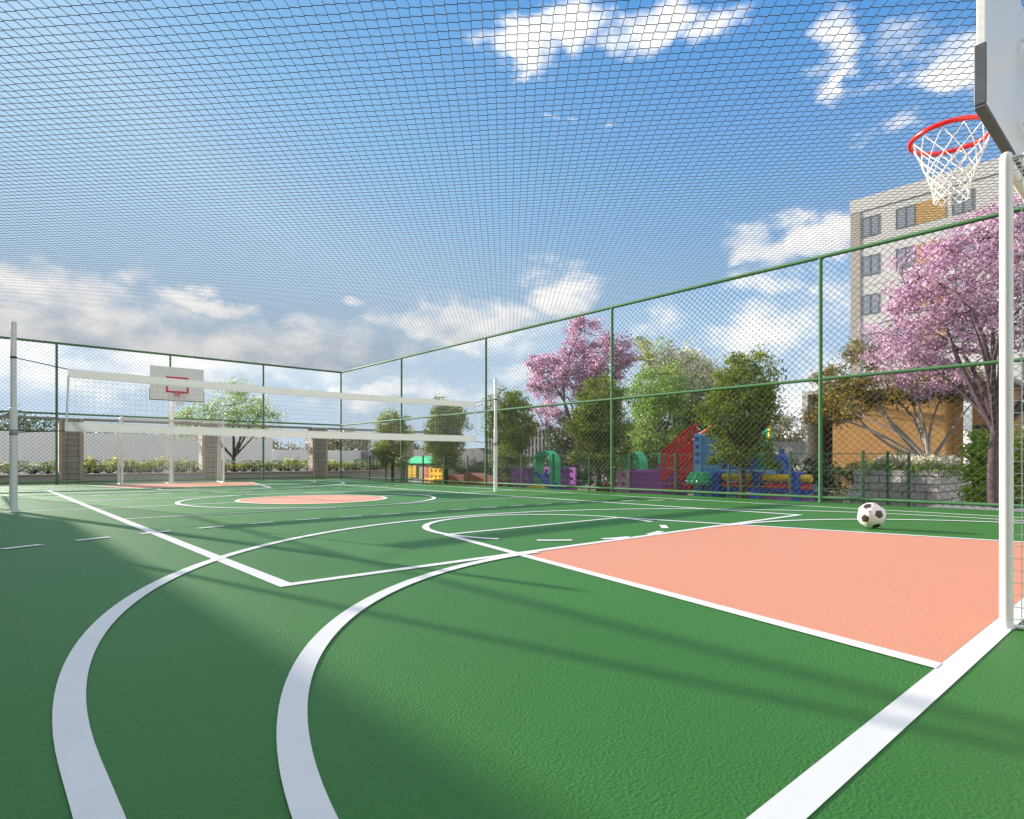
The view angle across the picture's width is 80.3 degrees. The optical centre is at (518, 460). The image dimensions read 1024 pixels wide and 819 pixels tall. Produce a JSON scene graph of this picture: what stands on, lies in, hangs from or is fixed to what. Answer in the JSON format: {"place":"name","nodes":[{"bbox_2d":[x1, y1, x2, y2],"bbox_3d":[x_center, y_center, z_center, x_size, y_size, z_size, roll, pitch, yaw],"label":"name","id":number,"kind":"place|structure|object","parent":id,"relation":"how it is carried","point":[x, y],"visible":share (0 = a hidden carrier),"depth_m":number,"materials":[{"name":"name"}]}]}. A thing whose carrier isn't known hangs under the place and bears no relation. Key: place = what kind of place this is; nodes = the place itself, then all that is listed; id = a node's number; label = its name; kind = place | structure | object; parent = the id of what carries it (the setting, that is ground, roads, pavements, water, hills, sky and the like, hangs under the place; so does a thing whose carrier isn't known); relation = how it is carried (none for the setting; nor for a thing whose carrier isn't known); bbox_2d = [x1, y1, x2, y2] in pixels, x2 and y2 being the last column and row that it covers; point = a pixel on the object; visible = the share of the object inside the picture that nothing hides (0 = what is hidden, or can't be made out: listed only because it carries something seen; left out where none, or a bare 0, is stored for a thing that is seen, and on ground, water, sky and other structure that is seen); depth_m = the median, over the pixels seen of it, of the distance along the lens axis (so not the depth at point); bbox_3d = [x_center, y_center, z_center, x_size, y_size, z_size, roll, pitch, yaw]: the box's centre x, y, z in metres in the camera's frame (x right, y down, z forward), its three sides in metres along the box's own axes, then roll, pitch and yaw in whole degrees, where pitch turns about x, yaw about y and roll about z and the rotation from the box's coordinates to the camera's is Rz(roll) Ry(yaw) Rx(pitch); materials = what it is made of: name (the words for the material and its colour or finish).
{"place":"outdoors","nodes":[
{"label":"outdoors","id":0,"kind":"place"},
{"bbox_2d":[0,431,272,473],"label":"plain wall","id":1,"kind":"structure","parent":0,"point":[269,445],"depth_m":29.30,"materials":[{"name":"grey concrete"}]},
{"bbox_2d":[274,450,360,470],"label":"plain wall","id":2,"kind":"structure","parent":0,"point":[349,458],"depth_m":36.66,"materials":[{"name":"grey concrete"}]},
{"bbox_2d":[448,474,463,484],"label":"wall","id":3,"kind":"structure","parent":0,"point":[450,478],"depth_m":23.25,"materials":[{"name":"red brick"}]},
{"bbox_2d":[463,473,491,485],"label":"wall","id":4,"kind":"structure","parent":0,"point":[476,477],"depth_m":22.04,"materials":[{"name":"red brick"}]},
{"bbox_2d":[0,479,1023,818],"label":"court floor","id":5,"kind":"structure","parent":0,"point":[516,687],"depth_m":2.15,"materials":[{"name":"green plastic"}]},
{"bbox_2d":[9,321,17,511],"bbox_3d":[-7.355,-0.640,8.848,0.100,2.777,0.100,0,0,-42],"label":"volleyball post","id":6,"kind":"object","parent":5,"relation":"on","point":[13,457],"visible":1,"depth_m":8.82,"materials":[{"name":"white metal"}]},
{"bbox_2d":[17,358,494,443],"bbox_3d":[-3.958,-0.958,11.893,9.058,1.097,0.026,0,0,-42],"label":"volleyball net","id":7,"kind":"object","parent":6,"relation":"attached to","point":[116,427],"visible":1,"depth_m":11.05,"materials":[{"name":"fabric"}]},
{"bbox_2d":[0,336,339,484],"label":"chain link fence","id":8,"kind":"object","parent":5,"relation":"on","point":[56,481],"visible":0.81,"depth_m":20.55,"materials":[{"name":"green metal"}]},
{"bbox_2d":[117,416,224,484],"bbox_3d":[-11.525,-0.317,20.244,3.039,2.131,0.837,0,0,-42],"label":"football goal","id":9,"kind":"object","parent":5,"relation":"on","point":[154,470],"visible":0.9,"depth_m":20.33,"materials":[{"name":"white metal"}]},
{"bbox_2d":[149,365,203,482],"bbox_3d":[-11.282,-1.144,19.835,1.345,3.788,1.341,0,0,11],"label":"basketball hoop","id":10,"kind":"object","parent":5,"relation":"on","point":[176,372],"visible":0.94,"depth_m":19.86,"materials":[{"name":"white metal"}]},
{"bbox_2d":[95,482,257,487],"bbox_3d":[-10.223,0.749,18.793,4.642,0.001,3.008,0,0,-42],"label":"painted key","id":11,"kind":"object","parent":5,"relation":"on","point":[185,485],"visible":1,"depth_m":18.34,"materials":[{"name":"paint"}]},
{"bbox_2d":[175,492,435,507],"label":"circle lines","id":12,"kind":"object","parent":5,"relation":"on","point":[178,502],"visible":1,"depth_m":11.05,"materials":[{"name":"white paint"}]},
{"bbox_2d":[239,495,382,503],"bbox_3d":[-3.987,0.749,11.838,2.730,0.001,2.730,0,0,-42],"label":"painted center circle","id":13,"kind":"object","parent":5,"relation":"on","point":[319,499],"visible":0.96,"depth_m":11.72,"materials":[{"name":"paint"}]},
{"bbox_2d":[46,483,798,586],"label":"volleyball lines","id":14,"kind":"object","parent":5,"relation":"on","point":[279,582],"visible":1,"depth_m":5.28,"materials":[{"name":"white paint"}]},
{"bbox_2d":[494,378,497,490],"bbox_3d":[-0.562,-0.640,14.939,0.100,2.777,0.100,0,0,-42],"label":"volleyball post","id":15,"kind":"object","parent":5,"relation":"on","point":[495,443],"visible":1,"depth_m":14.90,"materials":[{"name":"white metal"}]},
{"bbox_2d":[0,480,1015,818],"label":"dashed handball lines","id":16,"kind":"object","parent":5,"relation":"on","point":[306,794],"visible":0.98,"depth_m":1.76,"materials":[{"name":"white paint"}]},
{"bbox_2d":[0,480,1023,818],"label":"court boundary lines","id":17,"kind":"object","parent":5,"relation":"on","point":[814,786],"visible":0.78,"depth_m":1.66,"materials":[{"name":"white paint"}]},
{"bbox_2d":[5,480,1023,818],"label":"basketball lines","id":18,"kind":"object","parent":5,"relation":"on","point":[89,790],"visible":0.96,"depth_m":2.13,"materials":[{"name":"white paint"}]},
{"bbox_2d":[340,206,1023,509],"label":"chain link fence","id":19,"kind":"object","parent":5,"relation":"on","point":[820,497],"visible":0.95,"depth_m":12.34,"materials":[{"name":"green metal"}]},
{"bbox_2d":[0,0,1023,371],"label":"overhead net","id":20,"kind":"object","parent":19,"relation":"attached to","point":[240,314],"visible":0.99,"depth_m":8.31,"materials":[{"name":"grey"}]},
{"bbox_2d":[527,525,1023,662],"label":"painted key","id":21,"kind":"object","parent":5,"relation":"on","point":[936,599],"visible":1,"depth_m":3.96,"materials":[{"name":"paint"}]},
{"bbox_2d":[857,503,886,527],"bbox_3d":[3.914,0.607,6.734,0.285,0.285,0.285,0,0,-42],"label":"football","id":22,"kind":"object","parent":5,"relation":"on","point":[871,515],"visible":1,"depth_m":6.64,"materials":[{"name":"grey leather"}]},
{"bbox_2d":[907,0,1023,205],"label":"basketball hoop","id":23,"kind":"object","parent":5,"relation":"on","point":[999,79],"visible":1,"depth_m":3.77,"materials":[{"name":"white plastic"}]},
{"bbox_2d":[997,151,1023,629],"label":"football goal","id":24,"kind":"object","parent":5,"relation":"on","point":[1011,178],"visible":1,"depth_m":2.71,"materials":[{"name":"white metal"}]},
{"bbox_2d":[0,0,1023,450],"label":"sky","id":25,"kind":"structure","parent":0,"point":[535,13],"materials":[{"name":"blue"}]},
{"bbox_2d":[610,336,681,384],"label":"tree","id":26,"kind":"object","parent":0,"point":[646,352],"visible":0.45,"depth_m":23.82,"materials":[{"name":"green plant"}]},
{"bbox_2d":[698,428,801,441],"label":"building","id":27,"kind":"structure","parent":0,"point":[794,429],"depth_m":27.20,"materials":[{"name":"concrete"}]},
{"bbox_2d":[503,485,1018,503],"bbox_3d":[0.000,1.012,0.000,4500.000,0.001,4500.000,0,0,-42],"label":"ground","id":28,"kind":"structure","parent":0,"point":[826,500],"depth_m":17.67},
{"bbox_2d":[0,404,54,430],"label":"tree","id":29,"kind":"object","parent":28,"relation":"on","point":[5,424],"visible":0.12,"depth_m":29.19,"materials":[{"name":"green plant"}]},
{"bbox_2d":[0,415,431,485],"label":"boundary wall","id":30,"kind":"structure","parent":28,"relation":"on","point":[318,462],"depth_m":22.99,"materials":[{"name":"concrete"}]},
{"bbox_2d":[160,376,297,471],"bbox_3d":[-12.507,-1.398,26.395,5.727,4.843,3.423,0,0,-42],"label":"pale tree","id":31,"kind":"object","parent":28,"relation":"on","point":[241,416],"visible":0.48,"depth_m":26.17,"materials":[{"name":"green plant"}]},
{"bbox_2d":[266,437,301,449],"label":"tree","id":32,"kind":"object","parent":28,"relation":"on","point":[290,448],"visible":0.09,"depth_m":37.32,"materials":[{"name":"green plant"}]},
{"bbox_2d":[296,426,373,450],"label":"tree","id":33,"kind":"object","parent":28,"relation":"on","point":[334,442],"visible":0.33,"depth_m":39.75,"materials":[{"name":"green plant"}]},
{"bbox_2d":[365,406,419,480],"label":"rounded tree","id":34,"kind":"object","parent":28,"relation":"on","point":[392,443],"visible":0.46,"depth_m":24.34,"materials":[{"name":"green plant"}]},
{"bbox_2d":[361,448,484,473],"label":"plain wall","id":35,"kind":"structure","parent":28,"relation":"on","point":[466,453],"depth_m":29.86,"materials":[{"name":"stone"}]},
{"bbox_2d":[408,456,454,482],"bbox_3d":[-3.860,0.407,26.942,1.350,1.212,2.358,0,0,-42],"label":"playhouse","id":36,"kind":"object","parent":28,"relation":"on","point":[420,465],"visible":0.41,"depth_m":26.66,"materials":[{"name":"yellow plastic"}]},
{"bbox_2d":[424,468,442,483],"bbox_3d":[-3.439,0.655,25.012,0.675,0.716,0.939,0,0,-42],"label":"activity panel","id":37,"kind":"object","parent":28,"relation":"on","point":[435,472],"visible":0.34,"depth_m":25.05,"materials":[{"name":"yellow plastic"}]},
{"bbox_2d":[420,393,474,483],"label":"rounded tree","id":38,"kind":"object","parent":28,"relation":"on","point":[453,430],"visible":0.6,"depth_m":21.43,"materials":[{"name":"green plant"}]},
{"bbox_2d":[455,457,514,481],"bbox_3d":[-1.607,0.487,26.793,1.378,1.390,5.397,0,0,-42],"label":"hedge","id":39,"kind":"object","parent":28,"relation":"on","point":[476,469],"visible":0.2,"depth_m":26.70,"materials":[{"name":"green plant"}]},
{"bbox_2d":[477,384,545,486],"bbox_3d":[-0.205,-0.694,19.301,2.221,3.428,2.125,0,0,-28],"label":"rounded tree","id":40,"kind":"object","parent":28,"relation":"on","point":[524,416],"visible":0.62,"depth_m":18.98,"materials":[{"name":"green plant"}]},
{"bbox_2d":[498,450,576,489],"bbox_3d":[0.585,0.339,20.675,1.702,1.346,2.902,0,0,-42],"label":"play cube","id":41,"kind":"object","parent":28,"relation":"on","point":[560,481],"visible":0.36,"depth_m":20.23,"materials":[{"name":"purple plastic"}]},
{"bbox_2d":[536,407,594,485],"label":"green tree","id":42,"kind":"object","parent":28,"relation":"on","point":[550,437],"visible":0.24,"depth_m":23.34,"materials":[{"name":"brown plant"}]},
{"bbox_2d":[484,421,666,486],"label":"perforated wall","id":43,"kind":"structure","parent":28,"relation":"on","point":[543,442],"depth_m":25.87,"materials":[{"name":"grey concrete"}]},
{"bbox_2d":[512,449,650,486],"bbox_3d":[2.199,0.395,22.265,1.410,1.653,7.746,0,0,-42],"label":"hedge","id":44,"kind":"object","parent":28,"relation":"on","point":[566,462],"visible":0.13,"depth_m":22.02,"materials":[{"name":"green plant"}]},
{"bbox_2d":[523,311,649,485],"bbox_3d":[2.214,-2.216,22.738,2.508,6.480,5.224,0,0,-42],"label":"blossom tree","id":45,"kind":"object","parent":28,"relation":"on","point":[602,363],"visible":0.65,"depth_m":22.35,"materials":[{"name":"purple plant"}]},
{"bbox_2d":[558,368,643,490],"bbox_3d":[2.191,-0.711,16.523,2.145,3.462,2.243,0,0,-7],"label":"rounded tree","id":46,"kind":"object","parent":28,"relation":"on","point":[596,420],"visible":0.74,"depth_m":16.17,"materials":[{"name":"green plant"}]},
{"bbox_2d":[369,450,909,505],"bbox_3d":[1.071,0.412,18.690,2.670,1.200,18.420,0,0,-42],"label":"fence","id":47,"kind":"object","parent":28,"relation":"on","point":[863,489],"visible":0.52,"depth_m":13.28,"materials":[{"name":"green metal"}]},
{"bbox_2d":[615,355,704,469],"bbox_3d":[4.109,-1.071,18.162,2.768,4.185,3.058,0,0,-42],"label":"green tree","id":48,"kind":"object","parent":28,"relation":"on","point":[649,433],"visible":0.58,"depth_m":17.68,"materials":[{"name":"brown plant"}]},
{"bbox_2d":[639,337,721,442],"bbox_3d":[5.786,-1.577,20.750,3.399,5.213,3.088,0,0,-4],"label":"tree","id":49,"kind":"object","parent":28,"relation":"on","point":[693,366],"visible":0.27,"depth_m":20.47,"materials":[{"name":"green plant"}]},
{"bbox_2d":[601,423,806,496],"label":"play tower","id":50,"kind":"structure","parent":28,"relation":"on","point":[697,467],"depth_m":15.32,"materials":[{"name":"multicoloured plastic"}]},
{"bbox_2d":[669,378,741,469],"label":"green tree","id":51,"kind":"object","parent":28,"relation":"on","point":[697,401],"visible":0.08,"depth_m":17.49,"materials":[{"name":"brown plant"}]},
{"bbox_2d":[669,441,808,494],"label":"plain wall","id":52,"kind":"structure","parent":28,"relation":"on","point":[799,449],"depth_m":17.89,"materials":[{"name":"concrete"}]},
{"bbox_2d":[683,344,795,497],"bbox_3d":[4.899,-0.777,13.512,2.329,3.595,2.228,0,0,20],"label":"rounded tree","id":53,"kind":"object","parent":28,"relation":"on","point":[744,408],"visible":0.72,"depth_m":13.18,"materials":[{"name":"green plant"}]},
{"bbox_2d":[712,472,816,501],"bbox_3d":[5.495,0.625,13.723,0.465,0.776,2.241,0,0,-42],"label":"roller barrier","id":54,"kind":"object","parent":28,"relation":"on","point":[802,477],"visible":0.56,"depth_m":13.46,"materials":[{"name":"plastic"}]},
{"bbox_2d":[760,413,812,441],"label":"green tree","id":55,"kind":"object","parent":28,"relation":"on","point":[776,431],"visible":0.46,"depth_m":20.51,"materials":[{"name":"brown plant"}]},
{"bbox_2d":[736,455,845,499],"bbox_3d":[7.155,0.508,16.294,1.311,1.346,2.916,0,0,-42],"label":"hedge","id":56,"kind":"object","parent":28,"relation":"on","point":[830,478],"visible":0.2,"depth_m":15.61,"materials":[{"name":"green plant"}]},
{"bbox_2d":[811,451,898,494],"bbox_3d":[9.330,0.385,16.492,1.171,1.414,2.631,0,0,-42],"label":"hedge","id":57,"kind":"object","parent":28,"relation":"on","point":[845,476],"visible":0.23,"depth_m":16.70,"materials":[{"name":"green plant"}]},
{"bbox_2d":[854,469,967,506],"bbox_3d":[9.163,0.611,14.160,2.400,0.802,1.650,0,0,-42],"label":"block planter","id":58,"kind":"object","parent":28,"relation":"on","point":[932,485],"visible":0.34,"depth_m":13.24,"materials":[{"name":"grey stone"}]},
{"bbox_2d":[791,336,987,469],"bbox_3d":[8.542,-1.390,14.095,2.037,3.237,4.157,0,0,-42],"label":"amber tree","id":59,"kind":"object","parent":58,"relation":"on","point":[855,394],"visible":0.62,"depth_m":14.18,"materials":[{"name":"brown plant"}]},
{"bbox_2d":[855,455,965,481],"bbox_3d":[8.980,0.196,13.911,2.164,0.680,2.131,0,0,-34],"label":"planter greenery","id":60,"kind":"object","parent":58,"relation":"in","point":[952,470],"visible":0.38,"depth_m":13.18,"materials":[{"name":"green plant"}]},
{"bbox_2d":[872,451,963,469],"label":"white flowers","id":61,"kind":"object","parent":58,"relation":"on","point":[947,459],"visible":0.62,"depth_m":13.28,"materials":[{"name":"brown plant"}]},
{"bbox_2d":[854,190,1023,507],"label":"blossom tree","id":62,"kind":"object","parent":28,"relation":"on","point":[957,304],"visible":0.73,"depth_m":10.55,"materials":[{"name":"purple plant"}]},
{"bbox_2d":[949,423,989,502],"bbox_3d":[8.187,0.170,10.810,0.923,1.696,0.903,0,0,-42],"label":"shrub","id":63,"kind":"object","parent":28,"relation":"on","point":[972,463],"visible":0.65,"depth_m":10.75,"materials":[{"name":"green plant"}]},
{"bbox_2d":[1014,423,1023,503],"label":"shrub","id":64,"kind":"object","parent":28,"relation":"on","point":[1016,446],"visible":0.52,"depth_m":10.37,"materials":[{"name":"green plant"}]},
{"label":"planting bed","id":65,"kind":"structure","parent":28,"relation":"on","visible":0},
{"bbox_2d":[0,460,31,472],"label":"leafy plant","id":66,"kind":"object","parent":65,"relation":"on","point":[7,471],"visible":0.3,"depth_m":20.50,"materials":[{"name":"green plant"}]},
{"bbox_2d":[19,461,53,473],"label":"leafy plant","id":67,"kind":"object","parent":65,"relation":"on","point":[34,472],"visible":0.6,"depth_m":20.77,"materials":[{"name":"green plant"}]},
{"bbox_2d":[24,461,54,473],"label":"leafy plant","id":68,"kind":"object","parent":65,"relation":"on","point":[47,470],"visible":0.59,"depth_m":20.67,"materials":[{"name":"green plant"}]},
{"bbox_2d":[84,459,109,472],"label":"leafy plant","id":69,"kind":"object","parent":65,"relation":"on","point":[89,467],"visible":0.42,"depth_m":21.86,"materials":[{"name":"green plant"}]},
{"bbox_2d":[84,460,114,472],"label":"leafy plant","id":70,"kind":"object","parent":65,"relation":"on","point":[95,468],"visible":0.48,"depth_m":21.84,"materials":[{"name":"green plant"}]},
{"bbox_2d":[96,465,120,472],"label":"leafy plant","id":71,"kind":"object","parent":65,"relation":"on","point":[110,470],"visible":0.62,"depth_m":21.92,"materials":[{"name":"green plant"}]},
{"bbox_2d":[102,455,140,472],"bbox_3d":[-14.577,0.144,22.331,1.309,0.737,1.621,0,0,-42],"label":"leafy plant","id":72,"kind":"object","parent":65,"relation":"on","point":[115,463],"visible":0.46,"depth_m":22.15,"materials":[{"name":"green plant"}]},
{"bbox_2d":[114,463,144,472],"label":"leafy plant","id":73,"kind":"object","parent":65,"relation":"on","point":[132,468],"visible":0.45,"depth_m":22.64,"materials":[{"name":"green plant"}]},
{"bbox_2d":[124,459,151,472],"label":"leafy plant","id":74,"kind":"object","parent":65,"relation":"on","point":[143,466],"visible":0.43,"depth_m":22.89,"materials":[{"name":"green plant"}]},
{"bbox_2d":[130,458,163,472],"bbox_3d":[-14.177,0.199,23.221,1.109,0.624,1.374,0,0,14],"label":"leafy plant","id":75,"kind":"object","parent":65,"relation":"on","point":[148,471],"visible":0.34,"depth_m":23.20,"materials":[{"name":"green plant"}]},
{"bbox_2d":[142,459,168,472],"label":"leafy plant","id":76,"kind":"object","parent":65,"relation":"on","point":[155,466],"visible":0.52,"depth_m":23.21,"materials":[{"name":"green plant"}]},
{"bbox_2d":[152,455,192,471],"bbox_3d":[-13.210,0.154,23.415,1.576,0.716,1.272,0,0,-16],"label":"leafy plant","id":77,"kind":"object","parent":65,"relation":"on","point":[174,462],"visible":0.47,"depth_m":23.34,"materials":[{"name":"green plant"}]},
{"bbox_2d":[164,460,196,471],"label":"leafy plant","id":78,"kind":"object","parent":65,"relation":"on","point":[180,466],"visible":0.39,"depth_m":23.78,"materials":[{"name":"green plant"}]},
{"bbox_2d":[183,461,198,471],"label":"leafy plant","id":79,"kind":"object","parent":65,"relation":"on","point":[193,469],"visible":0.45,"depth_m":23.83,"materials":[{"name":"green plant"}]},
{"bbox_2d":[225,462,247,471],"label":"leafy plant","id":80,"kind":"object","parent":65,"relation":"on","point":[231,470],"visible":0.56,"depth_m":24.99,"materials":[{"name":"green plant"}]},
{"bbox_2d":[230,461,256,471],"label":"leafy plant","id":81,"kind":"object","parent":65,"relation":"on","point":[243,466],"visible":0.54,"depth_m":25.06,"materials":[{"name":"green plant"}]},
{"bbox_2d":[239,460,268,471],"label":"leafy plant","id":82,"kind":"object","parent":65,"relation":"on","point":[252,466],"visible":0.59,"depth_m":25.14,"materials":[{"name":"green plant"}]},
{"bbox_2d":[248,460,276,470],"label":"leafy plant","id":83,"kind":"object","parent":65,"relation":"on","point":[264,465],"visible":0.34,"depth_m":25.83,"materials":[{"name":"green plant"}]},
{"bbox_2d":[267,460,299,470],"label":"leafy plant","id":84,"kind":"object","parent":65,"relation":"on","point":[279,466],"visible":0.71,"depth_m":26.09,"materials":[{"name":"green plant"}]},
{"bbox_2d":[278,458,300,470],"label":"leafy plant","id":85,"kind":"object","parent":65,"relation":"on","point":[285,463],"visible":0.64,"depth_m":26.38,"materials":[{"name":"green plant"}]},
{"bbox_2d":[286,457,307,470],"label":"leafy plant","id":86,"kind":"object","parent":65,"relation":"on","point":[294,461],"visible":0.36,"depth_m":26.91,"materials":[{"name":"green plant"}]},
{"bbox_2d":[338,459,367,469],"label":"leafy plant","id":87,"kind":"object","parent":65,"relation":"on","point":[356,465],"visible":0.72,"depth_m":28.31,"materials":[{"name":"green plant"}]},
{"bbox_2d":[844,485,860,503],"bbox_3d":[6.474,0.739,11.768,0.244,0.548,0.255,0,0,-42],"label":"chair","id":88,"kind":"object","parent":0,"point":[855,494],"visible":0.38,"depth_m":11.80,"materials":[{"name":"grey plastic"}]},
{"bbox_2d":[802,375,1023,492],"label":"annex building","id":89,"kind":"structure","parent":0,"point":[914,433],"depth_m":20.01,"materials":[{"name":"paint"}]},
{"bbox_2d":[972,424,989,482],"bbox_3d":[14.402,-0.056,18.959,0.035,2.138,0.600,0,0,-42],"label":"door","id":90,"kind":"structure","parent":89,"relation":"in","point":[977,426],"depth_m":18.93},
{"bbox_2d":[850,157,1023,455],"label":"apartment building","id":91,"kind":"structure","parent":0,"point":[879,271],"depth_m":40.95,"materials":[{"name":"grey paint"}]},
{"bbox_2d":[861,214,878,237],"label":"window","id":92,"kind":"structure","parent":91,"relation":"in","point":[865,224],"depth_m":42.28,"materials":[{"name":"grey glass"}]},
{"bbox_2d":[861,254,878,276],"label":"window","id":93,"kind":"structure","parent":91,"relation":"in","point":[875,261],"depth_m":42.28,"materials":[{"name":"grey glass"}]},
{"bbox_2d":[861,293,878,315],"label":"window","id":94,"kind":"structure","parent":91,"relation":"in","point":[874,296],"depth_m":42.34,"materials":[{"name":"grey glass"}]},
{"bbox_2d":[861,332,878,353],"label":"window","id":95,"kind":"structure","parent":91,"relation":"in","point":[865,340],"depth_m":42.38,"materials":[{"name":"grey glass"}]},
{"bbox_2d":[896,204,915,229],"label":"window","id":96,"kind":"structure","parent":91,"relation":"in","point":[904,221],"depth_m":40.68,"materials":[{"name":"grey glass"}]},
{"bbox_2d":[896,245,915,269],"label":"window","id":97,"kind":"structure","parent":91,"relation":"in","point":[904,250],"depth_m":40.68,"materials":[{"name":"grey glass"}]},
{"bbox_2d":[896,328,915,349],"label":"window","id":98,"kind":"structure","parent":91,"relation":"in","point":[904,331],"depth_m":40.77,"materials":[{"name":"grey"}]},
{"bbox_2d":[952,188,972,214],"bbox_3d":[28.040,-16.333,38.365,0.053,1.380,1.107,0,0,-42],"label":"window","id":99,"kind":"structure","parent":91,"relation":"in","point":[968,202],"depth_m":38.34,"materials":[{"name":"grey glass"}]},
{"bbox_2d":[952,234,972,256],"bbox_3d":[28.040,-13.618,38.365,0.053,1.380,1.107,0,0,-42],"label":"window","id":100,"kind":"structure","parent":91,"relation":"in","point":[967,246],"depth_m":38.21,"materials":[{"name":"grey"}]},
{"bbox_2d":[952,276,972,295],"bbox_3d":[28.040,-10.903,38.365,0.053,1.380,1.107,0,0,-42],"label":"window","id":101,"kind":"structure","parent":91,"relation":"in","point":[971,276],"depth_m":38.43,"materials":[{"name":"grey"}]},
{"bbox_2d":[952,319,972,341],"bbox_3d":[28.040,-8.188,38.365,0.053,1.380,1.107,0,0,-42],"label":"window","id":102,"kind":"structure","parent":91,"relation":"in","point":[960,339],"depth_m":38.43,"materials":[{"name":"grey glass"}]},
{"bbox_2d":[928,504,1023,511],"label":"pavement","id":103,"kind":"structure","parent":0,"point":[965,506],"depth_m":9.85,"materials":[{"name":"grey concrete"}]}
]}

